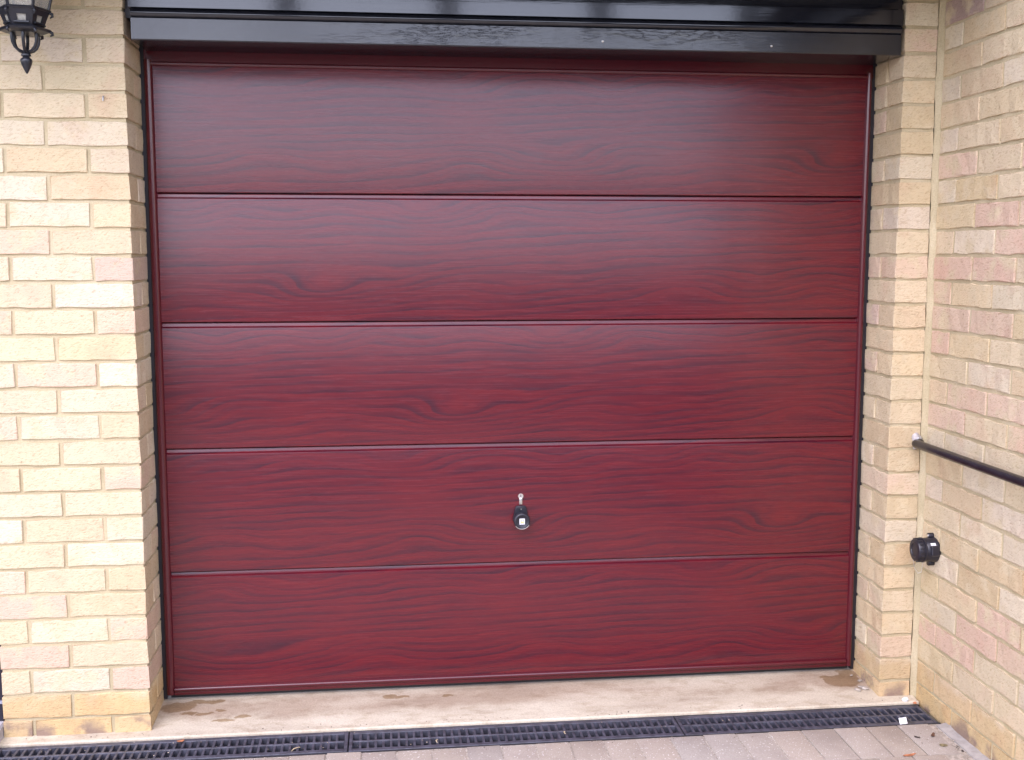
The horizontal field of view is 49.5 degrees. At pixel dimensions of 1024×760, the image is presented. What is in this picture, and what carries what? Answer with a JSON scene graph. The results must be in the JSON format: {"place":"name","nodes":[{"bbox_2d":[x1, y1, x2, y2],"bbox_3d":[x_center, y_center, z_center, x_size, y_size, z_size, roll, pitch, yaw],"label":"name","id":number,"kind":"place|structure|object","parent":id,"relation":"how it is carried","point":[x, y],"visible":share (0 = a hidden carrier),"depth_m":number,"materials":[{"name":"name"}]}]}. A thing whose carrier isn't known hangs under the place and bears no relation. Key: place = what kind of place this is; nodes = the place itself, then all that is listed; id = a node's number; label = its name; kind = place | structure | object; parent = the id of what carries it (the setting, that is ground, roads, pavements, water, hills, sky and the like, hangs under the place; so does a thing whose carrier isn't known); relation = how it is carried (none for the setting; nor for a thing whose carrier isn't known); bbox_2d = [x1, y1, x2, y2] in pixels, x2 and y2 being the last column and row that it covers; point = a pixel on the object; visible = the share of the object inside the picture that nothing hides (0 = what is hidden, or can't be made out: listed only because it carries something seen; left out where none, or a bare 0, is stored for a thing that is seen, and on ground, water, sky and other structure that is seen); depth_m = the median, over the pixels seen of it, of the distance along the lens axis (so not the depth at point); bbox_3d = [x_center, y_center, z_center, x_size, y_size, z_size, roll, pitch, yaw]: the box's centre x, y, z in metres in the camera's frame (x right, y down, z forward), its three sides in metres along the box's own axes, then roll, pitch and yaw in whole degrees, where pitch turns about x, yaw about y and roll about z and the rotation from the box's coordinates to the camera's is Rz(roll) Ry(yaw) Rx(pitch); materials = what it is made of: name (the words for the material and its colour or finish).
{"place":"outdoors","nodes":[
{"label":"outdoors","id":0,"kind":"place"},
{"bbox_2d":[227,724,974,759],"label":"driveway","id":1,"kind":"structure","parent":0,"point":[897,742],"depth_m":3.19,"materials":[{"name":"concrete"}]},
{"bbox_2d":[12,700,967,759],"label":"grit","id":2,"kind":"object","parent":1,"relation":"on","point":[531,746],"visible":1,"depth_m":3.27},
{"label":"ground","id":3,"kind":"structure","parent":0,"visible":0},
{"bbox_2d":[0,720,4,741],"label":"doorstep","id":4,"kind":"object","parent":3,"relation":"on","point":[1,730],"depth_m":3.24,"materials":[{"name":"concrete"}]},
{"bbox_2d":[0,645,4,720],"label":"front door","id":5,"kind":"structure","parent":4,"relation":"on","point":[1,710],"depth_m":3.26,"materials":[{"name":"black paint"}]},
{"bbox_2d":[0,645,3,699],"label":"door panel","id":6,"kind":"structure","parent":5,"relation":"in","point":[1,671],"depth_m":3.26,"materials":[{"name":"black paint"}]},
{"bbox_2d":[0,666,918,747],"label":"concrete threshold","id":7,"kind":"object","parent":3,"relation":"on","point":[338,710],"visible":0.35,"depth_m":3.48,"materials":[{"name":"beige concrete"}]},
{"bbox_2d":[0,0,163,737],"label":"brick pier","id":8,"kind":"structure","parent":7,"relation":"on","point":[80,634],"depth_m":3.16,"materials":[{"name":"brick"}]},
{"bbox_2d":[0,0,53,73],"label":"wall lantern","id":9,"kind":"object","parent":8,"relation":"attached to","point":[24,19],"depth_m":2.87,"materials":[{"name":"black metal"}]},
{"bbox_2d":[16,13,25,19],"bbox_3d":[-1.262,-0.934,2.856,0.024,0.020,0.008,-2,7,-14],"label":"skirt window","id":10,"kind":"structure","parent":9,"relation":"in","point":[20,16],"depth_m":2.85,"materials":[{"name":"glass"}]},
{"bbox_2d":[36,15,41,22],"bbox_3d":[-1.232,-0.938,2.885,0.008,0.020,0.024,2,7,15],"label":"skirt window","id":11,"kind":"structure","parent":9,"relation":"in","point":[39,18],"depth_m":2.89,"materials":[{"name":"glass"}]},
{"bbox_2d":[139,46,876,698],"bbox_3d":[0.026,-0.072,3.519,2.263,2.124,0.082,-1,7,-6],"label":"door frame","id":12,"kind":"object","parent":8,"relation":"attached to","point":[477,64],"visible":0.52,"depth_m":3.39,"materials":[{"name":"black paint"}]},
{"bbox_2d":[143,59,871,697],"bbox_3d":[0.028,0.012,3.495,2.235,1.964,0.088,-1,7,-6],"label":"garage door","id":13,"kind":"structure","parent":12,"relation":"attached to","point":[469,377],"depth_m":3.49,"materials":[{"name":"metal"}]},
{"bbox_2d":[853,0,938,696],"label":"brick pier","id":14,"kind":"structure","parent":7,"relation":"on","point":[904,99],"depth_m":3.46,"materials":[{"name":"brick"}]},
{"bbox_2d":[11,704,940,759],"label":"drain channel","id":15,"kind":"object","parent":3,"relation":"on","point":[555,738],"visible":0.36,"depth_m":3.29,"materials":[{"name":"plastic"}]},
{"bbox_2d":[0,731,348,759],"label":"drain grate","id":16,"kind":"object","parent":15,"relation":"on","point":[206,748],"visible":0.98,"depth_m":3.20,"materials":[{"name":"plastic"}]},
{"bbox_2d":[348,716,683,751],"bbox_3d":[0.014,1.059,3.299,0.985,0.020,0.134,-1,7,-6],"label":"drain grate","id":17,"kind":"object","parent":15,"relation":"on","point":[527,732],"visible":0.91,"depth_m":3.30,"materials":[{"name":"plastic"}]},
{"bbox_2d":[674,705,937,734],"bbox_3d":[0.898,1.049,3.398,0.786,0.020,0.134,-1,7,-6],"label":"drain grate","id":18,"kind":"object","parent":15,"relation":"on","point":[818,719],"visible":0.89,"depth_m":3.41,"materials":[{"name":"plastic"}]},
{"bbox_2d":[899,717,907,723],"bbox_3d":[1.186,1.034,3.365,0.022,0.015,0.022,1,7,7],"label":"paper scrap","id":19,"kind":"object","parent":18,"relation":"on","point":[903,720],"visible":1,"depth_m":3.36,"materials":[{"name":"white paper"}]},
{"bbox_2d":[909,0,1023,759],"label":"brick wall","id":20,"kind":"structure","parent":3,"relation":"on","point":[966,687],"depth_m":3.16,"materials":[{"name":"brick"}]},
{"bbox_2d":[909,533,940,572],"bbox_3d":[1.266,0.537,3.409,0.066,0.131,0.088,-1,7,-6],"label":"power inlet","id":21,"kind":"object","parent":20,"relation":"attached to","point":[926,550],"visible":1,"depth_m":3.38,"materials":[{"name":"black plastic"}]},
{"bbox_2d":[912,432,1023,487],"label":"handrail","id":22,"kind":"object","parent":20,"relation":"attached to","point":[918,442],"visible":1,"depth_m":3.11,"materials":[{"name":"black metal"}]},
{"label":"roof eaves","id":23,"kind":"object","parent":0,"visible":0},
{"bbox_2d":[124,0,903,64],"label":"timber fascia","id":24,"kind":"structure","parent":23,"relation":"attached to","point":[856,32],"depth_m":3.20,"materials":[{"name":"black paint"}]}
]}

